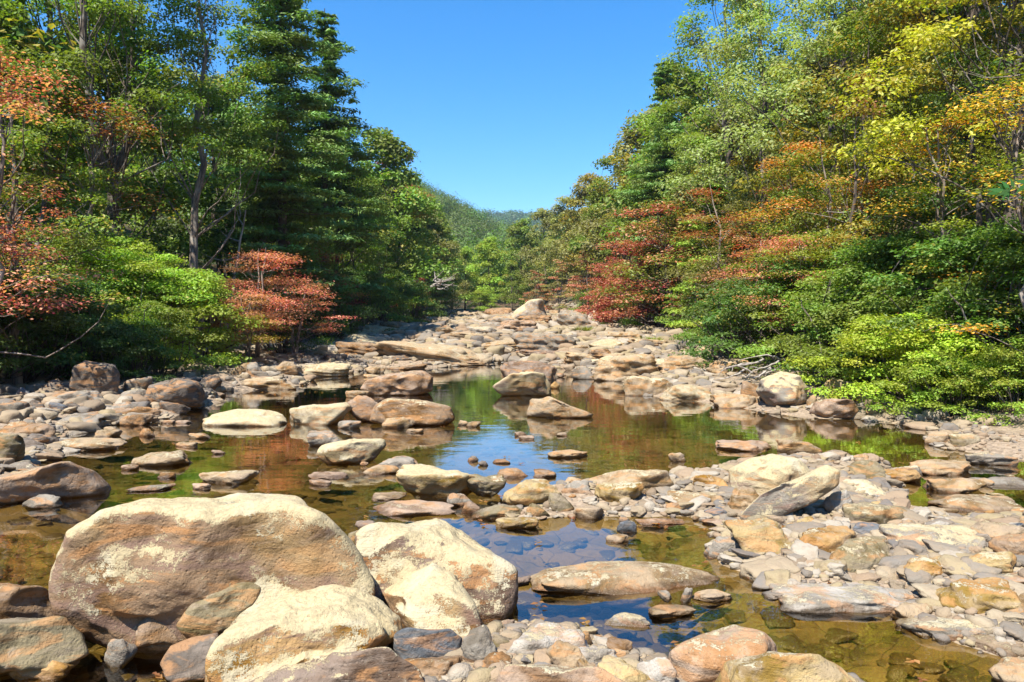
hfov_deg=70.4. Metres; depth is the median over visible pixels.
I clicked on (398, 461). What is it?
river stone
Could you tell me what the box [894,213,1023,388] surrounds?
bush
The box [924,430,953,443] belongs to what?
river stone
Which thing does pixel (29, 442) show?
river stone
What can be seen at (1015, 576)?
river stone
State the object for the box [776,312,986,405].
bush
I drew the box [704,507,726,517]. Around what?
river stone
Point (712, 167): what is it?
broadleaf tree
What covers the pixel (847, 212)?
bare tree
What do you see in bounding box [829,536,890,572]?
river stone
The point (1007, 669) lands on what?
river stone
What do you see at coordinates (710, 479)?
river stone
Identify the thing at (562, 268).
maple tree
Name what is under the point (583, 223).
broadleaf tree
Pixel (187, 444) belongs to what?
river stone
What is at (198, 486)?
river stone
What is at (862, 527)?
river stone
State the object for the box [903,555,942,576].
river stone
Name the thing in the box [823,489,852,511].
river stone
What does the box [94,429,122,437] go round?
river stone
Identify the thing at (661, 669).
river stone
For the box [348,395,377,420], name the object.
boulder
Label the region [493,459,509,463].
river stone
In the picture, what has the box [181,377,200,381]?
boulder
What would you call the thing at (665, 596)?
river stone
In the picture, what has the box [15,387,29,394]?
river stone
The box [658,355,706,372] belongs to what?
boulder
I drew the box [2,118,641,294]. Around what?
hillside forest
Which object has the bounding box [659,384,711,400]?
boulder
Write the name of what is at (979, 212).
broadleaf tree
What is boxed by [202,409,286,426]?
boulder
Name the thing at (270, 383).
boulder
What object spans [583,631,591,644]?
river stone
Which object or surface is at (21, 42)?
broadleaf tree
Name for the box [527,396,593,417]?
boulder
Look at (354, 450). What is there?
boulder
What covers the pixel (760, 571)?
shingle
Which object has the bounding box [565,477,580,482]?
river stone
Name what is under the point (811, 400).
river stone
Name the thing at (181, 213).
broadleaf tree
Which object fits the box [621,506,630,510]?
river stone
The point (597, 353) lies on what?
boulder
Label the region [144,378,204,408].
boulder
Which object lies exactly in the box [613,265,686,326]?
bush
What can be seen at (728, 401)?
boulder
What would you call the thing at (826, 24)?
broadleaf tree
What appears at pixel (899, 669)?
cobbles
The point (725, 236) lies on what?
maple tree
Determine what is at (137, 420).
river stone
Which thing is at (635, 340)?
boulder
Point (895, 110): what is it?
broadleaf tree
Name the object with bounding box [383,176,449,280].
broadleaf tree
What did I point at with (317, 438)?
river stone
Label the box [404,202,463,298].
broadleaf tree
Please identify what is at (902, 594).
river stone
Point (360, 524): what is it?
river stone
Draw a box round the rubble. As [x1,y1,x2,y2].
[0,299,1023,432]
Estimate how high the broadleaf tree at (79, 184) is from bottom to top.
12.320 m
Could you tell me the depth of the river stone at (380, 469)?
10.36 m
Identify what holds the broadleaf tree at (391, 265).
on the ground
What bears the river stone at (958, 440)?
on the ground
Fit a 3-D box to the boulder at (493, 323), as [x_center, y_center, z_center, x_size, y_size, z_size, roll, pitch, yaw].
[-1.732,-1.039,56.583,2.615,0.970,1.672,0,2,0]
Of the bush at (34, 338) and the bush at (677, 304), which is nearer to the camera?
the bush at (34, 338)
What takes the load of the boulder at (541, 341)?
on the ground
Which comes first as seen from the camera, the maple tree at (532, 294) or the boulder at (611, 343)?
the boulder at (611, 343)
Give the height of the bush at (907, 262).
4.364 m
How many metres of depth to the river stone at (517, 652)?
4.41 m
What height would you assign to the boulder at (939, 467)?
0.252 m
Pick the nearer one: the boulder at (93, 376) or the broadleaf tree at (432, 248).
the boulder at (93, 376)
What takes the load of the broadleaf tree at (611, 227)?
on the ground
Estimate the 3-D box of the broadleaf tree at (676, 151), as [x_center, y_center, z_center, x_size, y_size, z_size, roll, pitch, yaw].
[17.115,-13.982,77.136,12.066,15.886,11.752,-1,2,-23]
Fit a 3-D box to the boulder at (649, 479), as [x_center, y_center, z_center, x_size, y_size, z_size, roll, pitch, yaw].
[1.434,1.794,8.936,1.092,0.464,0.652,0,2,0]
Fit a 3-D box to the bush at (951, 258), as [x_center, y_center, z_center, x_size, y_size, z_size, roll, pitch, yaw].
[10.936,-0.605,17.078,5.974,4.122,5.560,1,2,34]
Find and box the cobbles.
[0,495,994,681]
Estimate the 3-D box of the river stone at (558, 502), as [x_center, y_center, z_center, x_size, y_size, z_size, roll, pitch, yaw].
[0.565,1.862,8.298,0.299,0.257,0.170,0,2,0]
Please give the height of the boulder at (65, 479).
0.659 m
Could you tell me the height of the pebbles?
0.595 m
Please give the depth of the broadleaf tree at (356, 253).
55.70 m
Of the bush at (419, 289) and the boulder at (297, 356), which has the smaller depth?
the boulder at (297, 356)
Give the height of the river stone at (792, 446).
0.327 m
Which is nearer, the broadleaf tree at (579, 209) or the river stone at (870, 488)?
the river stone at (870, 488)
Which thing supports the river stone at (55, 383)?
on the ground
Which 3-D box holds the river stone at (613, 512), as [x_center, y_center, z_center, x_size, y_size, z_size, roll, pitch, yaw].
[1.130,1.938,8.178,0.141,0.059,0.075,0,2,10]
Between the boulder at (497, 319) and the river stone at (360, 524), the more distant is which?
the boulder at (497, 319)
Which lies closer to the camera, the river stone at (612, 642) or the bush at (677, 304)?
the river stone at (612, 642)
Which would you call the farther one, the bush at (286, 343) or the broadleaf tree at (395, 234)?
the broadleaf tree at (395, 234)
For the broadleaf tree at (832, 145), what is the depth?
28.72 m
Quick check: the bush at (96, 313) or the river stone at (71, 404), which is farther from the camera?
the bush at (96, 313)
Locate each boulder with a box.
[0,421,55,435]
[0,433,24,461]
[0,461,110,502]
[0,583,53,618]
[0,616,88,680]
[48,493,374,659]
[53,437,127,450]
[57,390,103,399]
[57,412,104,427]
[68,360,119,392]
[111,402,137,409]
[115,407,160,414]
[120,388,145,395]
[123,376,153,391]
[131,450,192,465]
[135,617,178,646]
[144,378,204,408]
[160,633,218,681]
[176,582,260,638]
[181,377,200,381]
[199,470,258,483]
[200,375,221,390]
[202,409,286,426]
[205,584,402,681]
[231,362,249,374]
[241,377,295,389]
[246,362,261,376]
[247,345,276,352]
[250,647,424,681]
[256,360,273,365]
[264,351,276,355]
[275,361,298,375]
[286,353,304,359]
[289,402,351,424]
[303,362,350,376]
[316,438,385,463]
[323,354,347,360]
[335,341,377,355]
[336,333,369,337]
[341,334,378,343]
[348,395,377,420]
[355,518,517,624]
[360,370,432,395]
[362,325,396,333]
[363,374,378,377]
[365,366,384,372]
[365,500,456,518]
[368,334,387,336]
[370,398,454,425]
[371,341,479,365]
[380,321,405,327]
[382,563,481,635]
[387,363,427,369]
[393,353,411,360]
[393,627,461,658]
[396,464,475,502]
[427,327,457,333]
[450,332,499,340]
[466,326,496,333]
[466,360,484,365]
[474,321,500,324]
[482,340,517,349]
[484,307,512,314]
[487,318,513,321]
[492,316,514,318]
[492,371,550,395]
[496,664,624,681]
[497,320,536,331]
[500,360,556,379]
[510,332,576,350]
[512,299,546,319]
[516,349,558,355]
[518,315,551,322]
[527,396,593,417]
[530,561,726,609]
[556,310,590,325]
[563,351,595,363]
[569,345,587,348]
[571,366,593,378]
[587,312,600,322]
[587,469,673,493]
[588,339,624,348]
[589,349,610,358]
[592,374,616,380]
[593,354,657,377]
[596,356,612,366]
[602,353,624,356]
[606,331,641,338]
[624,376,672,395]
[627,338,669,345]
[655,358,665,366]
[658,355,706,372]
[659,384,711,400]
[668,624,777,681]
[681,342,747,357]
[706,359,748,375]
[709,393,758,408]
[715,440,771,451]
[715,651,858,681]
[728,454,809,493]
[740,465,839,519]
[756,371,807,406]
[768,580,899,617]
[809,398,858,418]
[822,378,859,400]
[878,523,986,549]
[895,616,999,641]
[909,459,971,474]
[928,494,1022,512]
[970,476,1023,487]
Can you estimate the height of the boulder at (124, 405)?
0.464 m
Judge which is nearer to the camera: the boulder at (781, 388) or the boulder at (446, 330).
the boulder at (781, 388)
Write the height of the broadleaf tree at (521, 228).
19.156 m
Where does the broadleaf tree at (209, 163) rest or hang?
on the ground
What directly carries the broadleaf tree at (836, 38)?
on the ground
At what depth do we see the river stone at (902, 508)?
7.52 m
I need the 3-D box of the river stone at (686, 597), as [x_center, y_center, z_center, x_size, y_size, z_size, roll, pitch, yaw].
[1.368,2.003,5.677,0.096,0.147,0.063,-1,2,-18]
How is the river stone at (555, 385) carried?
in the water
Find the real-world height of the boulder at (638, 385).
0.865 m
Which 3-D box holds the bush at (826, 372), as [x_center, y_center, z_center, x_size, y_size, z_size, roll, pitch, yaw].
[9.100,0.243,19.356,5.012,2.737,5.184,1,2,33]
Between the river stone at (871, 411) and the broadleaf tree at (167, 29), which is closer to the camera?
the river stone at (871, 411)
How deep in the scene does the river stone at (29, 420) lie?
14.03 m
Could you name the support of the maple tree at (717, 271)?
on the ground
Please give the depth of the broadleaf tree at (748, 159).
48.72 m
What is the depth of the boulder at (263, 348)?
35.59 m
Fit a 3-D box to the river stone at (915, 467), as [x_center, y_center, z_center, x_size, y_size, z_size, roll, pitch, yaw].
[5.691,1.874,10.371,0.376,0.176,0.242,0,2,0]
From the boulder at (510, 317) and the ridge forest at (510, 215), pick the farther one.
the ridge forest at (510, 215)
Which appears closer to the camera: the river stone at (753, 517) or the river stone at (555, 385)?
the river stone at (753, 517)
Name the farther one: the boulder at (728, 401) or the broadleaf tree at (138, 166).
the broadleaf tree at (138, 166)
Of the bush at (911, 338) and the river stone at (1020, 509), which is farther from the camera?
the bush at (911, 338)
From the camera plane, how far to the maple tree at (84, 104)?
26.35 m
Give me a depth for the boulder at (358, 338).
40.99 m
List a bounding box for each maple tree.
[0,39,138,357]
[0,175,137,384]
[0,248,66,351]
[5,87,181,299]
[173,276,258,349]
[195,294,290,362]
[199,248,334,357]
[239,278,356,353]
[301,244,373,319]
[394,278,431,312]
[519,270,557,308]
[540,259,578,312]
[563,250,608,311]
[575,256,647,323]
[583,231,686,324]
[590,198,756,325]
[655,169,825,336]
[691,236,820,338]
[706,155,907,352]
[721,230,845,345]
[750,128,985,302]
[852,107,1023,345]
[911,56,1023,372]
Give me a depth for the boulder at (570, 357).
33.56 m
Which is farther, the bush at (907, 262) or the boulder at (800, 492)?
the bush at (907, 262)
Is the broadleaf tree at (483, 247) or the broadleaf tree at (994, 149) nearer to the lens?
the broadleaf tree at (994, 149)
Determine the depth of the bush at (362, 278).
51.48 m
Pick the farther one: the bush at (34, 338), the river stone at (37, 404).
the bush at (34, 338)
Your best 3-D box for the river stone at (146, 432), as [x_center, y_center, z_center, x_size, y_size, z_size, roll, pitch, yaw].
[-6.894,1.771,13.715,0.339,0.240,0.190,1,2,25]
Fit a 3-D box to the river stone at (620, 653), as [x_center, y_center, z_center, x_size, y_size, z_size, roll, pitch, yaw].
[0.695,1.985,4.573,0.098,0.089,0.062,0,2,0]
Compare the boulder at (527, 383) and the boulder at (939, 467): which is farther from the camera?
the boulder at (527, 383)
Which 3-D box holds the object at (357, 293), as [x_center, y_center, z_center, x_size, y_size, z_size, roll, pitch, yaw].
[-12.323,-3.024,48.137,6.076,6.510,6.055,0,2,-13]
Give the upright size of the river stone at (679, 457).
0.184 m
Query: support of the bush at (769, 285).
on the ground
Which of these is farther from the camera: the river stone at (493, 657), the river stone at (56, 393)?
the river stone at (56, 393)
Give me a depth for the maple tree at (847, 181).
25.18 m
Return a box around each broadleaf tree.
[0,0,106,262]
[0,0,131,266]
[0,0,159,274]
[0,0,233,343]
[0,5,89,169]
[0,23,97,201]
[0,36,151,342]
[1,0,231,276]
[5,0,224,236]
[5,106,104,217]
[87,84,213,260]
[94,0,290,351]
[103,92,200,235]
[132,115,212,223]
[144,76,287,298]
[149,69,298,290]
[198,116,270,289]
[198,156,255,226]
[206,156,217,173]
[210,185,252,271]
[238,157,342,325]
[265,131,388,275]
[290,112,393,320]
[313,161,426,318]
[330,229,380,320]
[331,182,422,290]
[332,126,459,283]
[349,222,406,282]
[369,239,410,317]
[372,179,430,281]
[374,153,434,293]
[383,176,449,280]
[385,215,438,281]
[394,185,459,284]
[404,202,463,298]
[406,252,450,314]
[411,201,445,284]
[433,233,465,297]
[433,241,472,307]
[451,246,486,310]
[460,236,509,307]
[489,217,550,306]
[498,260,526,310]
[513,207,580,304]
[531,194,594,291]
[551,172,603,283]
[561,179,629,278]
[562,207,600,281]
[565,150,630,279]
[571,104,679,265]
[571,191,597,266]
[580,161,651,290]
[581,196,640,299]
[598,59,753,246]
[602,202,656,286]
[623,0,814,274]
[627,134,700,262]
[640,168,710,272]
[654,0,852,246]
[654,112,759,238]
[660,112,773,269]
[697,0,957,264]
[716,95,843,254]
[716,120,781,236]
[727,47,928,249]
[732,98,772,210]
[757,0,1023,270]
[761,7,983,280]
[773,36,851,190]
[788,2,919,219]
[790,72,935,350]
[802,12,1023,276]
[806,0,1023,250]
[807,0,1023,232]
[820,3,1015,240]
[829,0,1023,352]
[861,0,1023,243]
[861,0,1023,306]
[876,0,1023,176]
[952,0,1022,166]
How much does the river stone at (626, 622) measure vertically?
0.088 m
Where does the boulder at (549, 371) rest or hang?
on the ground
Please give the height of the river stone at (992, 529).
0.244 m
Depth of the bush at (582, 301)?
87.25 m
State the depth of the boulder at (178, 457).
10.95 m
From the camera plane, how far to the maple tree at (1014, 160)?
13.87 m
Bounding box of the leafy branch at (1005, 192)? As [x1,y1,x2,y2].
[985,178,1023,199]
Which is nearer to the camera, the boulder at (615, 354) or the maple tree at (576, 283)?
the boulder at (615, 354)
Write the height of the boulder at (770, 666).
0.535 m
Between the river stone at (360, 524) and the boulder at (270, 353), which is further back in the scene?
the boulder at (270, 353)
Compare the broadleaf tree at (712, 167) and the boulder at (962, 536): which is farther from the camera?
the broadleaf tree at (712, 167)
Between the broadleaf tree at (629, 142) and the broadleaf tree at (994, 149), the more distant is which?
the broadleaf tree at (629, 142)
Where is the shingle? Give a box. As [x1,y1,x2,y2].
[0,405,1023,678]
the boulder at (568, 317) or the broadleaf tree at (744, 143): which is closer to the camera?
the boulder at (568, 317)
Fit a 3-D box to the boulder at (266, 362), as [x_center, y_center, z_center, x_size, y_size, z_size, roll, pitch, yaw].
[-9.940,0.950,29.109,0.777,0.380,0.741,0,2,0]
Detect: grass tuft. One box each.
[573,326,595,330]
[634,336,669,339]
[726,354,759,361]
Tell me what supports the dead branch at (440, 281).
on the ground
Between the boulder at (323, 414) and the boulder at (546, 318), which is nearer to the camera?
the boulder at (323, 414)
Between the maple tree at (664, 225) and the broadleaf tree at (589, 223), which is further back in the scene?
the broadleaf tree at (589, 223)
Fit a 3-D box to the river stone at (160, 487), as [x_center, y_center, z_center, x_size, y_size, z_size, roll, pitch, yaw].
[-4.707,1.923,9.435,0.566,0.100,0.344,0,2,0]
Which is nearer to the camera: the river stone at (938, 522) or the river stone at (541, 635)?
the river stone at (541, 635)
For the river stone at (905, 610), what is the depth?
5.34 m
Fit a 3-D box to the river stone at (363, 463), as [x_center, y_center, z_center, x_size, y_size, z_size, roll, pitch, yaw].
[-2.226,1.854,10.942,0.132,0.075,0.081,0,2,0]
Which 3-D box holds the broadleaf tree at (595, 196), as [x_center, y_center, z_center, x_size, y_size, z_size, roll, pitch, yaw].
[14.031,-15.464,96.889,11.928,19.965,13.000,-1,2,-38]
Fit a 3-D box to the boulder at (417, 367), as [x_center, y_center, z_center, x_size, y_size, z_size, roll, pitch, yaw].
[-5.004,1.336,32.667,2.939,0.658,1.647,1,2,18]
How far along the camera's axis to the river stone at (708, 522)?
7.81 m
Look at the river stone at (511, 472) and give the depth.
10.15 m
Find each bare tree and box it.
[199,210,264,330]
[684,281,699,329]
[805,189,880,285]
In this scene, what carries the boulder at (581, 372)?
on the ground
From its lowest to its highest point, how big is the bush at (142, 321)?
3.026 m
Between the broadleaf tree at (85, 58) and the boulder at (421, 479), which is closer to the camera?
the boulder at (421, 479)
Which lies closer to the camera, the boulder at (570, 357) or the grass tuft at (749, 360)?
the grass tuft at (749, 360)
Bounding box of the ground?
[0,136,1023,681]
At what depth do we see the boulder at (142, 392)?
17.27 m
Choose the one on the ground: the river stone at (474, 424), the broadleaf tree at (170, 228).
the broadleaf tree at (170, 228)
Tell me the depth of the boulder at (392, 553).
5.40 m
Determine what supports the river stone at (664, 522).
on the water
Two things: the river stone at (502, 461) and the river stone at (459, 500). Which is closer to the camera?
the river stone at (459, 500)
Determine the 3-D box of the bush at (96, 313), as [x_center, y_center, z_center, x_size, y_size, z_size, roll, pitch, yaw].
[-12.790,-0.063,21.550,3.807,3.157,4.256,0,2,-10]
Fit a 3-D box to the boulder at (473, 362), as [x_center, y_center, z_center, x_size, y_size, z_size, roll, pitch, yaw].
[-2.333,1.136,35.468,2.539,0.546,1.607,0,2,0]
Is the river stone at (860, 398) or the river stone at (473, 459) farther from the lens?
the river stone at (860, 398)
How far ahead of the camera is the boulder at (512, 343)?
42.57 m
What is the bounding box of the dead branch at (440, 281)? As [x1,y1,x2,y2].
[430,270,456,289]
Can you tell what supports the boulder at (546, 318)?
on the ground
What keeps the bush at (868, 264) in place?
on the ground
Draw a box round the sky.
[13,0,1007,213]
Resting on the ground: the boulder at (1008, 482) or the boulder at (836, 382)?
the boulder at (836, 382)
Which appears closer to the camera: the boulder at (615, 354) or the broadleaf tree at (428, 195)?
the boulder at (615, 354)
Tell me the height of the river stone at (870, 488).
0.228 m
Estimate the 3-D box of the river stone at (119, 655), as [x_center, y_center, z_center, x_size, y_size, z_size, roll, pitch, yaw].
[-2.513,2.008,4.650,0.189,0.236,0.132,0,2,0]
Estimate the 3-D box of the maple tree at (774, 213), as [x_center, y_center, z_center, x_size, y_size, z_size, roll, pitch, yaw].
[11.997,-3.179,28.322,7.936,8.357,7.884,0,2,0]
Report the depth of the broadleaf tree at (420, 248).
106.80 m
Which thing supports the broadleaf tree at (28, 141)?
on the ground
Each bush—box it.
[0,252,90,383]
[0,269,129,378]
[0,280,136,383]
[2,286,149,375]
[26,225,204,365]
[56,322,184,382]
[82,243,240,367]
[90,294,231,376]
[110,267,289,367]
[224,288,336,353]
[261,282,386,340]
[325,266,406,330]
[345,273,420,323]
[368,280,448,323]
[414,277,465,316]
[465,287,502,311]
[568,287,611,314]
[590,290,654,323]
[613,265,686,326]
[654,272,705,329]
[668,276,804,361]
[669,285,767,343]
[694,256,845,374]
[729,262,904,377]
[761,299,943,391]
[771,229,1000,383]
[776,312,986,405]
[804,221,1006,373]
[837,311,1017,408]
[840,226,1023,395]
[860,348,1023,425]
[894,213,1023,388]
[950,336,1023,417]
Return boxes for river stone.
[0,402,24,414]
[0,498,19,503]
[8,400,28,407]
[9,460,37,470]
[9,660,79,681]
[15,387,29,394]
[22,494,62,508]
[23,417,35,422]
[23,438,43,447]
[26,434,58,443]
[29,400,44,407]
[38,379,64,389]
[43,376,63,382]
[48,402,67,410]
[51,391,67,396]
[66,402,79,406]
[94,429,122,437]
[104,639,137,672]
[119,414,153,425]
[121,464,138,469]
[126,483,175,491]
[139,428,154,436]
[157,472,175,478]
[159,401,190,413]
[160,420,174,423]
[175,442,197,447]
[176,420,192,423]
[189,433,209,438]
[192,483,210,489]
[211,450,224,453]
[306,430,339,445]
[308,471,347,479]
[309,479,331,485]
[338,420,360,428]
[345,390,368,397]
[348,530,357,543]
[355,519,374,528]
[360,461,368,465]
[363,465,398,474]
[371,492,407,502]
[378,456,417,468]
[382,417,414,427]
[404,655,462,677]
[406,429,423,432]
[447,493,471,509]
[458,420,467,424]
[461,501,479,516]
[461,624,496,662]
[466,421,480,426]
[467,474,505,497]
[468,456,478,461]
[471,504,521,522]
[478,461,487,465]
[482,651,511,667]
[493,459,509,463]
[493,517,538,530]
[493,634,511,646]
[497,468,527,477]
[501,619,514,623]
[502,479,561,505]
[506,622,588,654]
[514,431,525,435]
[515,650,534,654]
[518,435,534,439]
[518,576,530,586]
[526,503,549,516]
[533,469,555,477]
[546,640,586,667]
[547,449,587,457]
[548,493,573,511]
[551,382,559,388]
[556,373,564,377]
[556,432,566,435]
[558,623,576,629]
[561,480,589,493]
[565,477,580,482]
[573,505,603,523]
[576,658,595,666]
[579,647,616,662]
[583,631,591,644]
[594,480,643,502]
[597,655,650,681]
[602,612,651,631]
[606,510,617,514]
[606,534,628,545]
[606,636,632,650]
[615,648,628,656]
[617,520,636,536]
[619,515,629,522]
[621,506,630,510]
[635,518,684,526]
[637,657,676,681]
[648,604,695,620]
[657,590,671,602]
[665,490,723,503]
[666,502,682,509]
[668,453,685,461]
[680,510,693,516]
[680,587,692,605]
[692,516,699,521]
[692,589,731,604]
[693,474,727,485]
[702,519,725,525]
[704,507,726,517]
[704,536,739,559]
[724,518,791,553]
[727,486,758,510]
[740,381,758,396]
[747,514,771,519]
[776,439,822,453]
[797,516,813,522]
[799,525,856,552]
[806,395,816,405]
[811,454,820,458]
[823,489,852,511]
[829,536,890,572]
[842,479,886,496]
[842,502,903,523]
[847,460,885,478]
[853,453,868,460]
[853,522,879,533]
[854,385,882,401]
[864,402,877,414]
[883,588,915,600]
[884,468,921,482]
[889,602,932,619]
[891,506,913,511]
[898,465,922,474]
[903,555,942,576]
[923,477,986,492]
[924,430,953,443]
[930,506,959,512]
[930,520,949,524]
[935,577,1020,613]
[948,433,980,446]
[962,635,1022,657]
[964,452,1019,465]
[969,551,1016,573]
[970,520,1023,537]
[978,478,994,486]
[985,492,1003,495]
[988,533,1023,554]
[988,657,1023,681]
[997,572,1023,583]
[1007,593,1023,612]
[1011,507,1023,511]
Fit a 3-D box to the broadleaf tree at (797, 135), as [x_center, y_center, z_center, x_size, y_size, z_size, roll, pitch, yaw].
[16.487,-9.014,37.990,9.472,13.615,10.520,-1,2,-41]
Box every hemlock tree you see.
[191,0,363,334]
[242,8,394,322]
[610,61,713,292]
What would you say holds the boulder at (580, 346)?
on the ground
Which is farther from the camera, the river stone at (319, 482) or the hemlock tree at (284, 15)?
the hemlock tree at (284, 15)
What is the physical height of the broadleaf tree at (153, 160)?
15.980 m
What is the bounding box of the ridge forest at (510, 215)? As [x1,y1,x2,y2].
[462,208,574,241]
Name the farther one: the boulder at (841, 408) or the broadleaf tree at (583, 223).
the broadleaf tree at (583, 223)
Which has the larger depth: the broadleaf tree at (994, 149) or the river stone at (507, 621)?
the broadleaf tree at (994, 149)
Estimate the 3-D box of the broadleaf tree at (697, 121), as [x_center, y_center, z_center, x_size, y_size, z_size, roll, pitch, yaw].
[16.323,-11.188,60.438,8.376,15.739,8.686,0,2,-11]
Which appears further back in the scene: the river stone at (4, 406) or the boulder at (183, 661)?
the river stone at (4, 406)
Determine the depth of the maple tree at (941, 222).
17.85 m
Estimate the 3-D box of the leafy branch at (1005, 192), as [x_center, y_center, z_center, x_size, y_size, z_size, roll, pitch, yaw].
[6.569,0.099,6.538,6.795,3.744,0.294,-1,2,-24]
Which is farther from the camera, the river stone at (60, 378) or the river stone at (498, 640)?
the river stone at (60, 378)
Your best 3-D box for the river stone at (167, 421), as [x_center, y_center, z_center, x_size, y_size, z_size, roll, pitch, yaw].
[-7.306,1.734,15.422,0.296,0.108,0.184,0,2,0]
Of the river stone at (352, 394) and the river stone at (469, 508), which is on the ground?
the river stone at (469, 508)
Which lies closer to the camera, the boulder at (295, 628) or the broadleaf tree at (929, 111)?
the boulder at (295, 628)
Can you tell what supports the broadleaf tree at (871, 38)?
on the ground
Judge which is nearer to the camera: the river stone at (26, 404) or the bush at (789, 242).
the river stone at (26, 404)
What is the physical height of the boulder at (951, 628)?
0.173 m
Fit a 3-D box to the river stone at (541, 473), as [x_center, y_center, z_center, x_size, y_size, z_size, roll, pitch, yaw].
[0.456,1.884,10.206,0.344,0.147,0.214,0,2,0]
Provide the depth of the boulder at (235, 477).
9.76 m
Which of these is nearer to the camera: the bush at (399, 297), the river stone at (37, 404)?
the river stone at (37, 404)
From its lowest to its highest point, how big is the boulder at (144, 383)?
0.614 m
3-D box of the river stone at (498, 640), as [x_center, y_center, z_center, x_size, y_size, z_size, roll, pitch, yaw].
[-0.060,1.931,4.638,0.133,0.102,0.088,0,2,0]
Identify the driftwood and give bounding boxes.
[714,354,782,380]
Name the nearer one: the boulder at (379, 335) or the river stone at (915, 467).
the river stone at (915, 467)
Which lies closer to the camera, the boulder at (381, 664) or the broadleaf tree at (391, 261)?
the boulder at (381, 664)
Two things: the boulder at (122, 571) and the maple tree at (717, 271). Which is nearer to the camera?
the boulder at (122, 571)
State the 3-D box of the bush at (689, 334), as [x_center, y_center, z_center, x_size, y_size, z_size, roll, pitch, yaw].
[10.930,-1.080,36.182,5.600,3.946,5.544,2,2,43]
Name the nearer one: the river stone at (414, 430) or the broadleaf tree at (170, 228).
the river stone at (414, 430)
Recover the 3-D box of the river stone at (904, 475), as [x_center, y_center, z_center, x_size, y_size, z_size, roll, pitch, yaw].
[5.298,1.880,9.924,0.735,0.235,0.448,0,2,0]
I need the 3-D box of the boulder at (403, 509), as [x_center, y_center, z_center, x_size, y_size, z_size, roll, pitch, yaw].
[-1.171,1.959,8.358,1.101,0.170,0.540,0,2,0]
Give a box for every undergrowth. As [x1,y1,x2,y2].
[17,230,435,338]
[565,173,1023,342]
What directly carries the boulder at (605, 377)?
on the ground
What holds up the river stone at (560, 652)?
on the ground
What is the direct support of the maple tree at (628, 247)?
on the ground
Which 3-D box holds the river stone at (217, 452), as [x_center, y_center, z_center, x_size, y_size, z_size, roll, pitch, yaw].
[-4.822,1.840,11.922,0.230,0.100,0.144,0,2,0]
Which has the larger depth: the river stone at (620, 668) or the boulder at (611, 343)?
the boulder at (611, 343)
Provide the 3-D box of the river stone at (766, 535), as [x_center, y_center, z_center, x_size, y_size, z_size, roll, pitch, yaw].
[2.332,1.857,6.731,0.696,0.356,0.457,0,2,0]
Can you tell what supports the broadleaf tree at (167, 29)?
on the ground
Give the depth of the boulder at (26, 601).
5.14 m
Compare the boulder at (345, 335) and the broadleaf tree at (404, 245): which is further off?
the broadleaf tree at (404, 245)
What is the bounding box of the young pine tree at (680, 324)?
[663,183,755,330]
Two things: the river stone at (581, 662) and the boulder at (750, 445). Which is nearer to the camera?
the river stone at (581, 662)
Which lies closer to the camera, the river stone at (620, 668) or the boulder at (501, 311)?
the river stone at (620, 668)
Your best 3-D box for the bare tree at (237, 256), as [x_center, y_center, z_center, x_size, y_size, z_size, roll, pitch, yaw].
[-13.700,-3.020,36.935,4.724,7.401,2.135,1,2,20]
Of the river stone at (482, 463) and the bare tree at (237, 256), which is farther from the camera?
the bare tree at (237, 256)
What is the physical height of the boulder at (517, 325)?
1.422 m
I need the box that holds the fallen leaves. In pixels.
[39,382,1019,681]
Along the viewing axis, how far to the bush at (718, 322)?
28.44 m
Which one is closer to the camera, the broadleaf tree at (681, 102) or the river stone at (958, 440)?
the river stone at (958, 440)
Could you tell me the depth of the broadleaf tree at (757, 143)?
35.32 m
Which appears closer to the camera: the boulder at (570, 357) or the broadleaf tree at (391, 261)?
the boulder at (570, 357)
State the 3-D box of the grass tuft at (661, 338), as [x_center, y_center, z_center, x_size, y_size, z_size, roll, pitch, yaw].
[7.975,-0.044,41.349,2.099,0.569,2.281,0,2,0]
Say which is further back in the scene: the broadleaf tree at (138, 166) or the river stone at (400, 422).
the broadleaf tree at (138, 166)
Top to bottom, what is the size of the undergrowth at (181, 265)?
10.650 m
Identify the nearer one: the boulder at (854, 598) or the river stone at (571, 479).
the boulder at (854, 598)
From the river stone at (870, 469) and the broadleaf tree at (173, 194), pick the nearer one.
the river stone at (870, 469)
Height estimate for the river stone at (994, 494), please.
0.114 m
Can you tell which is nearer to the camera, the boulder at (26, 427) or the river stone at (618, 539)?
the river stone at (618, 539)
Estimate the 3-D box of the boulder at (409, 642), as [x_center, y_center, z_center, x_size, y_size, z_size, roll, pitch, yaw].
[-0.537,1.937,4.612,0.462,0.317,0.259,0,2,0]
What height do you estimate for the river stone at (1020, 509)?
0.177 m
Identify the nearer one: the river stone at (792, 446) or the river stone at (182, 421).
the river stone at (792, 446)
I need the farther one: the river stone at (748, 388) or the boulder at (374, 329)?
the boulder at (374, 329)
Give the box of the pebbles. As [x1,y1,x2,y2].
[9,424,1023,681]
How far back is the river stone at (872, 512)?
7.12 m
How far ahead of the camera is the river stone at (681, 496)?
8.40 m
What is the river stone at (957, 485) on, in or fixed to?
on the ground
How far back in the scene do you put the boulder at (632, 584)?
5.92 m
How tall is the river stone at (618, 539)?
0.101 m
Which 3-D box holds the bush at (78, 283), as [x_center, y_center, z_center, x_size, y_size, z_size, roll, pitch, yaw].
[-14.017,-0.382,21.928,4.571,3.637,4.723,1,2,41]
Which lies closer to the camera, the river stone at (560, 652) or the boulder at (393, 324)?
the river stone at (560, 652)
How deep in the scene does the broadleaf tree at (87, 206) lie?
42.99 m

